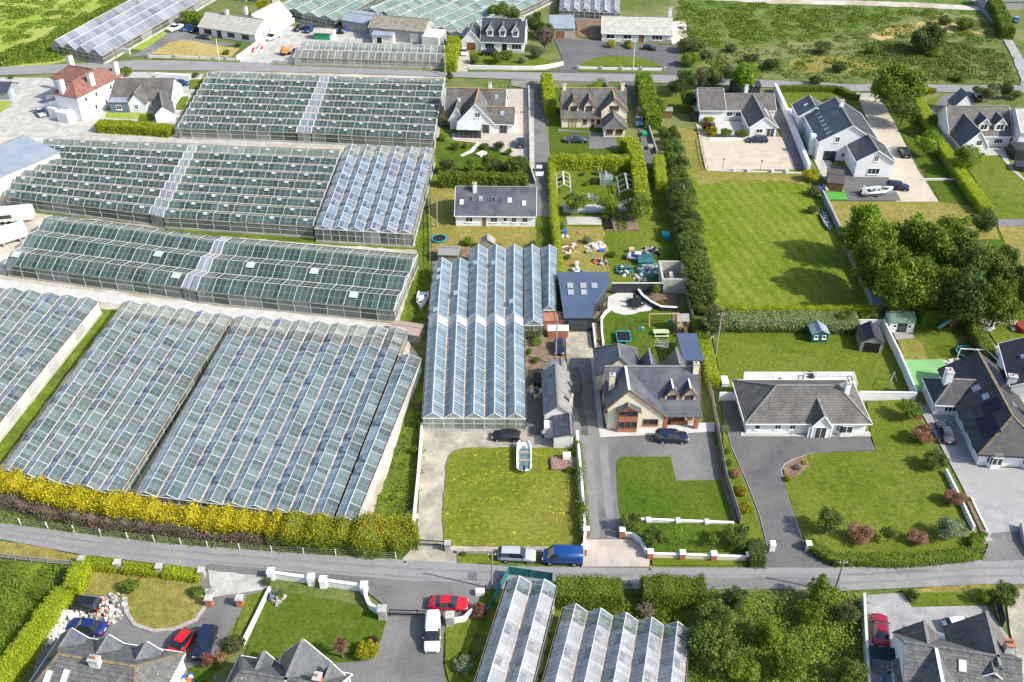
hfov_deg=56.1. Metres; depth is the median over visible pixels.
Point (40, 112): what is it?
parked car
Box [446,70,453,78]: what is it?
tree
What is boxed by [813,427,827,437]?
door
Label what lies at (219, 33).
door
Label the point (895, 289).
broadleaf tree
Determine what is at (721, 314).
telephone pole
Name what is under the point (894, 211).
lawn
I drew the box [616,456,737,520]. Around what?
lawn
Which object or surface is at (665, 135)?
evergreen
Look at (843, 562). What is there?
telephone pole
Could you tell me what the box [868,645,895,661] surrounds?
awning
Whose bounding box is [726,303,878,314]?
hedge
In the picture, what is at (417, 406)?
shrub
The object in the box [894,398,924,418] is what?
tree
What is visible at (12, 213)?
caravan
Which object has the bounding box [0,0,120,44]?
tufts
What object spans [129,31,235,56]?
driveway
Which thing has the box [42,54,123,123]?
house
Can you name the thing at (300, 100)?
greenhouse
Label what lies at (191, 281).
greenhouse
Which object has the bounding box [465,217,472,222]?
window
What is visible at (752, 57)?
shrub
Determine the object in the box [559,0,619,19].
greenhouse
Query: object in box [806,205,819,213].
shrub
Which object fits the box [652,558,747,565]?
verge
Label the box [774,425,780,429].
window
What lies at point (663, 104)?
tree
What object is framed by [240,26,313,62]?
driveway
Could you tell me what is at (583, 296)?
garage
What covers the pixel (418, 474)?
garden wall
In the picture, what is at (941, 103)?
path
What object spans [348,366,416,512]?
greenhouse crop
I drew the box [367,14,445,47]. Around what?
packing shed
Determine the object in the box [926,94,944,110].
lawn
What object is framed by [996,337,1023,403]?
house
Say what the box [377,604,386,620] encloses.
gate pier
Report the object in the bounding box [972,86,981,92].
shrub
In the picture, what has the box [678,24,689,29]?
rubble heap
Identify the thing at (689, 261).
evergreen
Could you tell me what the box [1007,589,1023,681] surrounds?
driveway
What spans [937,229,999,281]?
broadleaf tree
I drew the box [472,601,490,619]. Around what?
shrub
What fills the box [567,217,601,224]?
path
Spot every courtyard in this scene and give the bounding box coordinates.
[696,124,803,169]
[715,121,746,136]
[829,164,900,200]
[857,93,938,201]
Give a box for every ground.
[0,0,1023,681]
[0,304,35,336]
[9,180,159,222]
[9,233,208,297]
[51,314,231,493]
[58,0,211,62]
[151,329,403,517]
[153,154,197,225]
[167,160,339,235]
[181,90,299,140]
[186,259,220,299]
[200,263,416,320]
[299,85,329,140]
[313,88,443,147]
[317,163,433,245]
[447,0,553,37]
[469,313,519,317]
[525,320,541,334]
[543,306,553,311]
[563,7,618,18]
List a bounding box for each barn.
[0,135,61,195]
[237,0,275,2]
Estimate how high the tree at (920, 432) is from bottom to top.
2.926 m
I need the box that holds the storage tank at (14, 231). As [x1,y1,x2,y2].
[0,220,27,246]
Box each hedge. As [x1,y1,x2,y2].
[0,465,285,545]
[0,490,279,552]
[0,585,74,681]
[62,560,94,594]
[84,555,117,574]
[94,119,175,137]
[119,560,158,578]
[160,564,200,583]
[263,506,422,559]
[437,170,528,188]
[442,35,461,71]
[539,72,556,114]
[546,157,564,289]
[548,152,631,170]
[553,573,623,611]
[572,439,591,537]
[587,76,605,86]
[618,136,651,214]
[633,71,662,130]
[638,572,709,609]
[651,153,667,192]
[689,317,708,339]
[698,338,720,388]
[722,308,860,334]
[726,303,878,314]
[744,537,767,569]
[778,84,859,100]
[803,532,986,568]
[858,305,879,318]
[911,96,993,214]
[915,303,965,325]
[961,316,997,363]
[987,0,1016,39]
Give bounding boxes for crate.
[563,452,570,459]
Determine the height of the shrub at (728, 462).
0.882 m
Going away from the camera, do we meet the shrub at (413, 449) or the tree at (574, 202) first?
the shrub at (413, 449)
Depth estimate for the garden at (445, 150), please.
212.22 m
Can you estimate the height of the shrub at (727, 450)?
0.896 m
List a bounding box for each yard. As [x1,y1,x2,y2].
[0,71,445,514]
[0,72,203,136]
[279,26,440,60]
[402,426,578,562]
[526,376,543,434]
[574,19,601,38]
[671,20,686,44]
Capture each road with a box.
[0,60,1023,92]
[0,523,1023,590]
[509,78,550,215]
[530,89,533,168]
[623,81,654,168]
[972,0,1023,84]
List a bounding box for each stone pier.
[76,555,85,561]
[112,559,121,570]
[154,563,163,574]
[197,567,206,578]
[444,540,450,551]
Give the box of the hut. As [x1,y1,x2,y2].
[313,27,335,39]
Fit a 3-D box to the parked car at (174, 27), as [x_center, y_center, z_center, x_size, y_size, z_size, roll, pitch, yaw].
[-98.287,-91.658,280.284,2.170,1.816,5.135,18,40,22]
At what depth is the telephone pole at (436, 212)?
184.84 m
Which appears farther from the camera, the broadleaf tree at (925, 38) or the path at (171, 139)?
the broadleaf tree at (925, 38)
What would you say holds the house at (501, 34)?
on the ground at (552, 54)
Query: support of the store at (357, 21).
on the ground at (552, 54)
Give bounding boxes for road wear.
[0,527,1023,576]
[0,533,1023,583]
[570,367,587,434]
[585,444,599,537]
[599,444,615,537]
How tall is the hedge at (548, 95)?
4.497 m
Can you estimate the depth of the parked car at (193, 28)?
278.95 m
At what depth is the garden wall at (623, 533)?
121.00 m
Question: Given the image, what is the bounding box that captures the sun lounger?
[476,150,486,156]
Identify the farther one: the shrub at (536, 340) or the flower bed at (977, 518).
the shrub at (536, 340)
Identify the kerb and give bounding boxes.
[123,596,205,632]
[725,421,767,551]
[781,451,850,536]
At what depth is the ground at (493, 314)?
161.67 m
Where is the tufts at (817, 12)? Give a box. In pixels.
[674,0,974,47]
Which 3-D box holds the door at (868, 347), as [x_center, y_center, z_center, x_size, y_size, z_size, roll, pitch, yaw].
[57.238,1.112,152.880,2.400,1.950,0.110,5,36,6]
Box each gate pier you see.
[203,594,213,606]
[234,594,243,606]
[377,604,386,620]
[445,611,454,626]
[768,540,776,551]
[804,540,812,551]
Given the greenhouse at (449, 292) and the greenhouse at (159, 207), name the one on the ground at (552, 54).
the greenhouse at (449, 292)
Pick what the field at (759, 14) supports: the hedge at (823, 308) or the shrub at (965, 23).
the shrub at (965, 23)
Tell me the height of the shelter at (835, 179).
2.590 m
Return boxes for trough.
[807,371,813,378]
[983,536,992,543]
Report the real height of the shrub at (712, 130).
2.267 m
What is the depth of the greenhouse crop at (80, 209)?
196.76 m
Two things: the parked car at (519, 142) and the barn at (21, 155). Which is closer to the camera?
the barn at (21, 155)
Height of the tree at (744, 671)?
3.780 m
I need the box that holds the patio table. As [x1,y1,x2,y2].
[629,297,641,307]
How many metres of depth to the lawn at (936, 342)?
156.24 m
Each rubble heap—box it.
[44,620,68,644]
[50,609,84,633]
[73,610,87,617]
[252,43,265,52]
[335,26,347,33]
[526,383,541,397]
[560,234,568,238]
[560,243,576,253]
[569,266,583,271]
[583,241,605,249]
[591,257,607,265]
[614,264,633,276]
[633,273,646,281]
[635,263,657,278]
[640,246,659,255]
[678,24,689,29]
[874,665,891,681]
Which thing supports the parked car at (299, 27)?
on the driveway at (289, 37)
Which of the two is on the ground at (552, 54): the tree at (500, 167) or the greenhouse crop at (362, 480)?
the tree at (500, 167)
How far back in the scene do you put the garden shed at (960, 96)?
229.19 m
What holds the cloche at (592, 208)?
on the ground at (552, 54)
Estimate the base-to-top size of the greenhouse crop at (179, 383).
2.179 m
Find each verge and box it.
[0,518,409,558]
[0,540,77,561]
[152,58,239,61]
[272,63,441,70]
[457,554,500,563]
[468,69,559,71]
[578,69,665,72]
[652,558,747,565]
[722,404,766,551]
[838,554,985,566]
[903,584,994,593]
[903,589,994,606]
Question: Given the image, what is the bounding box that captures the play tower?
[675,313,689,332]
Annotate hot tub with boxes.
[1015,321,1023,333]
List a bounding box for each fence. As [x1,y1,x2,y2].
[0,517,395,558]
[0,553,71,564]
[428,190,430,263]
[486,565,552,616]
[686,289,693,317]
[701,135,707,169]
[702,365,741,523]
[709,137,746,139]
[804,372,828,379]
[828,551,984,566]
[829,372,857,386]
[994,598,1006,627]
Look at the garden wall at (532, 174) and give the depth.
215.32 m
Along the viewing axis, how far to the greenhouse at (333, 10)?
288.88 m
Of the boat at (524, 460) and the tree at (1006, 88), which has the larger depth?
the tree at (1006, 88)
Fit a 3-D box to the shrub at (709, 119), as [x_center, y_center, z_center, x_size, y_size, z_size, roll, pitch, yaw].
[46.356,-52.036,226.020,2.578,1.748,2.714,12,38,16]
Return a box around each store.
[340,10,382,33]
[371,30,394,43]
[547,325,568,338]
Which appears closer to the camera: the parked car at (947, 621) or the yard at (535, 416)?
the parked car at (947, 621)
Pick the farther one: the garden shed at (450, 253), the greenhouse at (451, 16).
the greenhouse at (451, 16)
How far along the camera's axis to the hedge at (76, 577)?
114.44 m
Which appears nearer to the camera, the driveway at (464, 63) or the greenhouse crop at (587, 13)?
the driveway at (464, 63)
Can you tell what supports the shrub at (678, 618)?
on the ground at (552, 54)
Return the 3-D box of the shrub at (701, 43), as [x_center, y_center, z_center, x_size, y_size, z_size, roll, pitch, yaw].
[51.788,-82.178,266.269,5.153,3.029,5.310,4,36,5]
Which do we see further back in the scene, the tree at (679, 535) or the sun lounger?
the sun lounger
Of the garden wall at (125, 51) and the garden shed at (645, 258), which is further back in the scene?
the garden wall at (125, 51)
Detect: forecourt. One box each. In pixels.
[549,39,679,74]
[582,539,649,566]
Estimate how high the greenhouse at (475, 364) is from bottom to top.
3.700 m
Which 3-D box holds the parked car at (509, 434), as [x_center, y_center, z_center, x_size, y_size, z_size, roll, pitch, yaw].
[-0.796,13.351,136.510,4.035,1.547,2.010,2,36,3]
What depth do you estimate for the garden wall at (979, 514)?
124.59 m
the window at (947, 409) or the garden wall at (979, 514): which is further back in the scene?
the window at (947, 409)
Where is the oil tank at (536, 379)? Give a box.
[533,372,540,387]
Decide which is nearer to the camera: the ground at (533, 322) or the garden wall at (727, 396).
the garden wall at (727, 396)
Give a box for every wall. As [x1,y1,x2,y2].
[117,47,130,53]
[146,53,234,60]
[154,72,190,79]
[236,17,294,60]
[242,586,270,644]
[266,567,315,585]
[272,60,438,66]
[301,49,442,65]
[318,575,377,614]
[412,422,422,523]
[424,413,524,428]
[454,609,472,623]
[457,549,497,553]
[469,61,563,69]
[512,80,607,84]
[528,85,535,183]
[575,436,582,536]
[576,65,665,70]
[576,430,589,555]
[592,323,595,347]
[600,307,610,345]
[611,282,663,293]
[619,526,646,554]
[637,289,676,311]
[641,517,733,524]
[647,548,750,562]
[648,125,657,153]
[707,167,802,173]
[718,392,735,400]
[773,83,810,169]
[821,190,877,302]
[859,319,882,326]
[859,391,916,400]
[860,593,870,681]
[881,319,916,391]
[922,178,954,180]
[944,469,975,530]
[971,498,987,530]
[1019,522,1023,544]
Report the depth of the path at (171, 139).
218.62 m
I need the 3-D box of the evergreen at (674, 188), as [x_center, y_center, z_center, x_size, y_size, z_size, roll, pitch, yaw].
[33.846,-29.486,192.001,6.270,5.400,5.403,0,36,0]
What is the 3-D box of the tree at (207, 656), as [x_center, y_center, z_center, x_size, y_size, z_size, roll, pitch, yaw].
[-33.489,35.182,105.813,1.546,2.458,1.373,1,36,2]
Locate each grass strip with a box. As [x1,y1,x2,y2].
[0,309,117,463]
[35,211,135,223]
[163,228,416,249]
[372,364,423,521]
[400,124,444,321]
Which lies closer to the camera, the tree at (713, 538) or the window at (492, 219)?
the tree at (713, 538)
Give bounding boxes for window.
[0,215,11,218]
[204,29,211,34]
[227,32,234,37]
[241,34,248,39]
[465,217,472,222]
[485,43,493,48]
[490,217,497,222]
[511,218,516,222]
[512,44,521,50]
[522,218,527,222]
[606,34,614,38]
[606,129,612,134]
[609,106,618,110]
[615,129,622,134]
[623,35,631,39]
[642,419,658,425]
[651,35,662,40]
[726,112,732,116]
[756,129,762,133]
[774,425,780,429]
[788,425,795,429]
[823,151,836,160]
[834,137,839,142]
[866,168,879,174]
[943,407,955,412]
[975,140,982,146]
[993,139,1002,143]
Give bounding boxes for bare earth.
[560,226,610,271]
[788,55,887,72]
[868,18,983,40]
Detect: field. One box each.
[0,0,110,66]
[0,0,125,66]
[677,0,1018,84]
[687,170,868,308]
[690,168,807,185]
[697,14,1019,84]
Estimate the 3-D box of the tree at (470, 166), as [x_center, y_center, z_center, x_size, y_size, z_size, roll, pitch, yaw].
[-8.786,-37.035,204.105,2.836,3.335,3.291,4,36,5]
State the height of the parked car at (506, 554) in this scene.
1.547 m
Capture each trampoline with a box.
[431,234,446,241]
[615,323,632,341]
[955,337,979,356]
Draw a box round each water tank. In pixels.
[439,33,446,47]
[661,231,670,239]
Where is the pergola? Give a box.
[956,348,998,361]
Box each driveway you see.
[32,570,267,678]
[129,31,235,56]
[208,570,265,596]
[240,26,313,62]
[333,615,445,681]
[344,579,479,617]
[451,89,528,158]
[457,51,470,70]
[566,332,592,357]
[566,358,719,538]
[720,401,875,567]
[867,593,1015,681]
[918,405,1023,536]
[983,530,1023,560]
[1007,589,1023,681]
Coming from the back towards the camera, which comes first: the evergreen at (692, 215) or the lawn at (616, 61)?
the lawn at (616, 61)
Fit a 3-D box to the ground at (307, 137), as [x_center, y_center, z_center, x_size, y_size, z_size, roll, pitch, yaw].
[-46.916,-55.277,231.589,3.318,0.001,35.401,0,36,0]
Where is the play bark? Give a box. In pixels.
[672,313,691,334]
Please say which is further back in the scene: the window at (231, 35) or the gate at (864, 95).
the window at (231, 35)
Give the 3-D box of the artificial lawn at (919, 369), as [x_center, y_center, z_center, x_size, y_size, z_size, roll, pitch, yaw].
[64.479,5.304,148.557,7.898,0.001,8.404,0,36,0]
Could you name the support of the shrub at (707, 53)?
on the field at (759, 14)
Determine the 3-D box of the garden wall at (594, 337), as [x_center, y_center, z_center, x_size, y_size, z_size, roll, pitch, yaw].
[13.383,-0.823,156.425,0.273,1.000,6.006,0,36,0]
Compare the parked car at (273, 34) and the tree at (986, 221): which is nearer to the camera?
the tree at (986, 221)
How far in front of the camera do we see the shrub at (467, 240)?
180.18 m
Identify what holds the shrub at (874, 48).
on the field at (759, 14)
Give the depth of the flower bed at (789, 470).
131.93 m
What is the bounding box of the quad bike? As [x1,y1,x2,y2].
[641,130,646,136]
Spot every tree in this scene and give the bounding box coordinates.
[200,651,213,666]
[210,648,227,663]
[254,0,269,9]
[436,110,449,126]
[439,158,455,171]
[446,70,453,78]
[464,158,476,170]
[481,152,498,171]
[487,0,508,15]
[494,160,507,171]
[504,155,529,173]
[505,4,519,17]
[524,11,542,34]
[535,25,555,48]
[537,21,553,29]
[564,193,588,214]
[596,193,620,214]
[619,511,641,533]
[623,192,652,219]
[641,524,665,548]
[651,284,659,295]
[655,97,666,113]
[668,78,687,95]
[673,523,686,544]
[676,68,697,91]
[679,90,696,110]
[686,620,739,670]
[691,300,704,313]
[693,67,711,86]
[697,598,738,629]
[698,302,730,335]
[707,67,724,86]
[709,531,719,548]
[719,65,733,81]
[721,585,748,613]
[722,523,751,549]
[726,60,759,90]
[727,654,760,681]
[749,615,783,647]
[767,646,806,680]
[793,597,826,624]
[805,573,842,608]
[814,505,844,533]
[833,599,862,623]
[835,203,892,259]
[835,308,854,321]
[838,657,870,681]
[846,521,874,545]
[849,225,914,294]
[869,61,927,110]
[873,255,936,310]
[879,526,899,541]
[885,211,926,254]
[888,92,921,126]
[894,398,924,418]
[905,527,928,545]
[906,220,957,268]
[906,257,959,310]
[910,20,947,52]
[910,423,935,443]
[914,128,943,155]
[922,448,949,470]
[928,114,937,125]
[932,263,996,327]
[936,214,974,241]
[936,515,968,541]
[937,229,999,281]
[943,488,967,504]
[953,144,985,169]
[969,208,998,233]
[977,276,1023,327]
[978,589,994,602]
[980,83,1000,101]
[980,243,1021,282]
[991,579,1020,607]
[996,80,1014,98]
[1005,264,1023,316]
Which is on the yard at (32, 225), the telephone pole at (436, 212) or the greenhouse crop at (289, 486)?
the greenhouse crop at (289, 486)
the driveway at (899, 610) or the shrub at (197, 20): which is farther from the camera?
the shrub at (197, 20)
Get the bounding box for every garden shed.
[0,81,20,99]
[388,320,424,343]
[437,245,460,261]
[480,233,494,248]
[637,107,672,117]
[637,253,653,265]
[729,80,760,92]
[807,320,829,342]
[855,320,884,352]
[869,295,891,311]
[947,87,972,104]
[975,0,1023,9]
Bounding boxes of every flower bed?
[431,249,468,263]
[525,330,560,376]
[593,304,605,346]
[643,293,677,309]
[714,447,738,519]
[783,456,809,476]
[967,501,985,531]
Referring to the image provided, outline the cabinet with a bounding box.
[475,588,484,596]
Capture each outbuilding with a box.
[541,357,573,447]
[657,260,686,293]
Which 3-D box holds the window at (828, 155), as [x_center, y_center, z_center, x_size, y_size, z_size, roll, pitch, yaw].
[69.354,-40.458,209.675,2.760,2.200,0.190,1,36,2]
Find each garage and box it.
[549,14,574,38]
[557,272,608,330]
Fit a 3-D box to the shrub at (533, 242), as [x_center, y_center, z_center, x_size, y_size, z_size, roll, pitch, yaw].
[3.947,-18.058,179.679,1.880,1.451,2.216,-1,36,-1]
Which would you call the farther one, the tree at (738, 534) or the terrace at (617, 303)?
the terrace at (617, 303)
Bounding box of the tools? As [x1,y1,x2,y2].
[179,673,194,681]
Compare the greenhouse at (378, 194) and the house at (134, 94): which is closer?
the greenhouse at (378, 194)
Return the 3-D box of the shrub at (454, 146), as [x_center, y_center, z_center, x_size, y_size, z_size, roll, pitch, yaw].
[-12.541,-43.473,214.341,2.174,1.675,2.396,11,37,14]
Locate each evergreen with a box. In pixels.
[657,126,667,133]
[658,130,670,142]
[661,138,671,146]
[663,144,673,152]
[664,150,676,161]
[665,177,692,196]
[666,157,675,167]
[666,181,696,196]
[667,195,698,213]
[668,124,677,132]
[668,166,679,174]
[668,171,678,181]
[669,131,681,140]
[670,136,681,144]
[670,187,696,207]
[672,143,684,152]
[673,208,697,218]
[673,219,705,237]
[674,211,703,229]
[676,156,688,167]
[676,234,707,254]
[677,164,687,174]
[678,171,688,180]
[678,229,703,245]
[679,248,710,265]
[679,263,714,282]
[680,241,707,258]
[682,258,711,273]
[683,269,717,290]
[683,270,711,282]
[685,283,701,291]
[686,282,718,304]
[688,286,715,305]
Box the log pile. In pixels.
[89,592,130,623]
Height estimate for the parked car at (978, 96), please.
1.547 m
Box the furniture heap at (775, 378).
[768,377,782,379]
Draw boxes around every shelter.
[543,311,564,329]
[676,333,704,373]
[826,168,844,191]
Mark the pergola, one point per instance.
(976, 349)
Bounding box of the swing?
[648,313,679,326]
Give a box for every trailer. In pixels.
[647,144,653,149]
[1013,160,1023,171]
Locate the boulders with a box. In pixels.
[268,590,286,606]
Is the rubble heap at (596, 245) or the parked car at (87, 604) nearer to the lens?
the parked car at (87, 604)
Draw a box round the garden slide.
[937,318,954,328]
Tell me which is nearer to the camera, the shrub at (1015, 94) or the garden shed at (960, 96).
the garden shed at (960, 96)
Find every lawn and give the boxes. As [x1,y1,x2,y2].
[0,101,11,111]
[83,571,204,628]
[105,111,150,118]
[132,32,166,49]
[138,114,154,121]
[150,39,238,56]
[176,96,188,109]
[188,662,218,680]
[189,79,200,88]
[210,590,265,679]
[244,590,385,662]
[430,185,548,248]
[442,447,579,546]
[445,616,481,681]
[469,51,556,65]
[579,56,660,66]
[600,310,689,359]
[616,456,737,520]
[625,523,745,551]
[712,331,909,392]
[782,91,860,107]
[783,400,968,554]
[824,189,847,199]
[830,201,999,238]
[884,100,972,206]
[897,319,972,359]
[898,340,927,358]
[905,359,944,391]
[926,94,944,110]
[968,155,1023,218]
[989,320,1023,343]
[998,226,1023,265]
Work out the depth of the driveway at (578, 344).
154.91 m
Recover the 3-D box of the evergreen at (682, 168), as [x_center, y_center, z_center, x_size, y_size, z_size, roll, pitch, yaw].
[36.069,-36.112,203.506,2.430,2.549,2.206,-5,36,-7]
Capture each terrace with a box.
[599,422,714,436]
[607,293,652,314]
[743,372,855,385]
[893,332,914,339]
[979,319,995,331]
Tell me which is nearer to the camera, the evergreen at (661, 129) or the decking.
the decking
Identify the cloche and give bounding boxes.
[563,193,613,212]
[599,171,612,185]
[618,198,631,211]
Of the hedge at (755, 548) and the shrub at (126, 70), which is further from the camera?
the shrub at (126, 70)
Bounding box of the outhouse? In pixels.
[151,91,174,122]
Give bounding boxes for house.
[29,627,185,681]
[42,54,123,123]
[108,78,182,111]
[197,0,292,42]
[226,638,352,681]
[444,82,516,137]
[454,181,536,226]
[461,14,527,52]
[559,81,628,136]
[592,343,702,431]
[601,7,672,42]
[691,83,778,136]
[731,379,872,437]
[791,94,896,176]
[890,611,1022,681]
[922,351,1023,468]
[934,105,1012,156]
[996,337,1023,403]
[1006,107,1023,160]
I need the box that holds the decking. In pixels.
[550,457,576,469]
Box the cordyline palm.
[331,636,349,657]
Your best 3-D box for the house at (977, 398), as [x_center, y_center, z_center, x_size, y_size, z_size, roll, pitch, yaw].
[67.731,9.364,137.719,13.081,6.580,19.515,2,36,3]
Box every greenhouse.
[0,287,101,441]
[1,300,233,495]
[4,139,189,224]
[4,215,221,299]
[50,0,215,63]
[135,315,408,519]
[149,144,199,227]
[163,144,341,237]
[177,71,321,142]
[181,237,229,302]
[196,238,418,322]
[281,0,378,27]
[293,41,444,69]
[296,75,330,143]
[311,76,445,149]
[314,143,434,247]
[334,354,421,523]
[364,0,555,43]
[422,314,525,431]
[428,257,469,318]
[467,244,523,318]
[474,575,557,681]
[523,244,543,337]
[540,244,557,310]
[542,603,689,681]
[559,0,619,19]
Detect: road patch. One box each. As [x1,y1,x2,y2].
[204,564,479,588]
[468,572,476,579]
[621,580,631,588]
[704,576,839,588]
[897,569,928,572]
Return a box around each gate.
[389,609,442,618]
[417,540,443,546]
[859,93,878,98]
[912,414,922,419]
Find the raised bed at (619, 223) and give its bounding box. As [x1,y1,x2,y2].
[603,215,638,230]
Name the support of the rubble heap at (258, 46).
on the ground at (552, 54)
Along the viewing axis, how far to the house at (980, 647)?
101.48 m
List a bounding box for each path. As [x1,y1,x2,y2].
[0,280,389,330]
[48,135,435,147]
[461,142,479,156]
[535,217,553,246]
[558,129,617,148]
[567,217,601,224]
[590,357,603,434]
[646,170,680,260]
[716,0,980,10]
[741,432,870,435]
[768,92,804,168]
[789,108,831,179]
[931,92,975,111]
[985,146,1023,179]
[997,219,1023,225]
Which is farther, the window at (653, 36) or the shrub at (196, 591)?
the window at (653, 36)
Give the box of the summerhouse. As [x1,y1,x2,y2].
[884,311,916,332]
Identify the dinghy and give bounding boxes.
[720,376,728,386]
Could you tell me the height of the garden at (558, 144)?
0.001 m
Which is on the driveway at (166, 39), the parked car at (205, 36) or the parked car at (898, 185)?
the parked car at (205, 36)
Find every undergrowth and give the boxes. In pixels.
[0,0,127,66]
[0,510,386,558]
[0,563,63,657]
[374,373,427,517]
[405,235,437,320]
[530,582,558,671]
[557,583,694,631]
[688,589,874,681]
[699,16,1023,84]
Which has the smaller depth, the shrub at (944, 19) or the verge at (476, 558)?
the verge at (476, 558)
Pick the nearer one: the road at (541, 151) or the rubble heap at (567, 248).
the rubble heap at (567, 248)
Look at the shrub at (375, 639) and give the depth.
108.58 m
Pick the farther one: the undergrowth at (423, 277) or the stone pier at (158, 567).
the undergrowth at (423, 277)
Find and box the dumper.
[280,45,296,55]
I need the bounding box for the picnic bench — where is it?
[653,329,668,337]
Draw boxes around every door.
[216,30,222,37]
[376,37,381,42]
[410,33,418,43]
[466,42,475,49]
[481,217,486,225]
[483,124,488,132]
[500,125,506,132]
[501,43,506,50]
[555,30,564,38]
[567,319,589,330]
[568,119,576,127]
[590,119,594,127]
[638,35,644,41]
[766,128,774,136]
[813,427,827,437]
[863,342,880,352]
[896,323,907,331]
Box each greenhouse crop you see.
[0,302,86,417]
[10,146,178,222]
[12,224,213,296]
[14,312,229,494]
[143,325,403,517]
[169,152,331,235]
[184,78,316,137]
[204,246,408,318]
[289,0,384,26]
[316,80,441,147]
[324,155,419,242]
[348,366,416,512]
[370,0,544,37]
[560,8,613,18]
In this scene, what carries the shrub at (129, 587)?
on the ground at (552, 54)
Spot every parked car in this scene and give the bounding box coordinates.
[34,108,46,117]
[64,616,108,637]
[67,594,102,613]
[167,23,183,31]
[167,627,196,651]
[176,79,189,85]
[180,24,192,31]
[187,25,198,32]
[192,624,218,660]
[195,33,211,39]
[265,29,281,40]
[293,22,307,31]
[303,24,316,33]
[423,609,440,652]
[428,595,468,612]
[460,47,466,55]
[480,48,496,55]
[492,428,520,442]
[497,546,535,563]
[515,138,524,147]
[535,165,543,176]
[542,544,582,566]
[553,338,564,355]
[565,134,587,143]
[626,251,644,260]
[635,115,643,126]
[642,44,656,50]
[655,428,688,444]
[746,135,768,142]
[870,612,889,646]
[885,180,909,191]
[897,147,910,157]
[934,420,955,444]
[941,615,968,625]
[972,93,982,100]
[1012,16,1019,22]
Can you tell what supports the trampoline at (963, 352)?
on the lawn at (936, 342)
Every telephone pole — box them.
[436,197,436,227]
[443,37,445,75]
[488,552,495,589]
[555,314,557,358]
[714,312,724,357]
[835,560,847,587]
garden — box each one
[0,559,70,660]
[436,140,528,178]
[457,590,687,681]
[549,88,624,154]
[554,170,664,295]
[655,89,694,112]
[677,127,801,171]
[688,590,866,681]
[862,231,1023,318]
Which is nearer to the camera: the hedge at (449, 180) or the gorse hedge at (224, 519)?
the gorse hedge at (224, 519)
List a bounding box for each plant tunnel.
[556,171,570,190]
[616,173,633,194]
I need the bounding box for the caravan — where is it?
[0,204,34,224]
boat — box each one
[416,291,428,309]
[516,439,532,470]
[820,213,830,230]
[822,208,829,219]
[859,185,895,197]
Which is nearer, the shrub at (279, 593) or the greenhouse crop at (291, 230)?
the shrub at (279, 593)
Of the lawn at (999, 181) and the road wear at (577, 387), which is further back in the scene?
the lawn at (999, 181)
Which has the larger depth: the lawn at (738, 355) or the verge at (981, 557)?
the lawn at (738, 355)
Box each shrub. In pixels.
[30,586,48,599]
[119,66,132,75]
[119,576,141,593]
[179,10,201,23]
[188,585,202,598]
[193,15,202,23]
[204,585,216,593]
[222,49,229,54]
[222,634,245,653]
[260,577,271,585]
[269,589,283,599]
[354,638,378,659]
[368,635,377,644]
[410,445,421,453]
[413,403,421,409]
[414,412,421,418]
[439,133,449,139]
[451,142,459,148]
[453,654,473,676]
[462,236,474,245]
[463,648,474,660]
[470,54,479,63]
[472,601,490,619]
[480,143,488,148]
[490,51,506,62]
[492,141,503,150]
[500,50,514,58]
[504,149,512,154]
[518,55,527,61]
[525,324,544,337]
[525,348,531,354]
[528,240,537,246]
[530,47,546,57]
[532,336,542,345]
[532,357,541,362]
[560,221,567,228]
[564,466,573,471]
[583,235,592,242]
[589,177,599,183]
[594,169,602,173]
[598,304,606,310]
[605,39,615,46]
[607,167,617,173]
[607,251,617,257]
[624,40,630,46]
[635,601,655,618]
[656,609,666,618]
[674,614,685,627]
[676,38,698,52]
[681,52,700,66]
[695,38,706,49]
[699,48,712,58]
[701,122,713,130]
[703,125,717,136]
[704,117,714,122]
[720,128,732,136]
[720,423,730,432]
[723,447,731,454]
[725,43,737,50]
[725,459,733,466]
[730,468,740,477]
[732,484,747,496]
[734,129,749,136]
[739,500,752,513]
[743,53,759,63]
[762,58,779,69]
[784,475,790,481]
[793,464,800,469]
[801,168,820,181]
[806,185,822,196]
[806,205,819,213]
[808,75,823,84]
[815,40,833,52]
[831,61,848,71]
[864,44,879,53]
[904,588,920,601]
[924,87,934,93]
[928,48,940,56]
[938,15,953,24]
[953,72,967,80]
[955,18,974,29]
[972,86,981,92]
[1009,90,1023,98]
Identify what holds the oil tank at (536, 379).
on the yard at (535, 416)
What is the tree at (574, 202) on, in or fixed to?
on the ground at (552, 54)
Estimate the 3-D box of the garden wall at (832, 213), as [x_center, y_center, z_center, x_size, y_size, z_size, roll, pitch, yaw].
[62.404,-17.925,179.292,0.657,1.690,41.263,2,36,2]

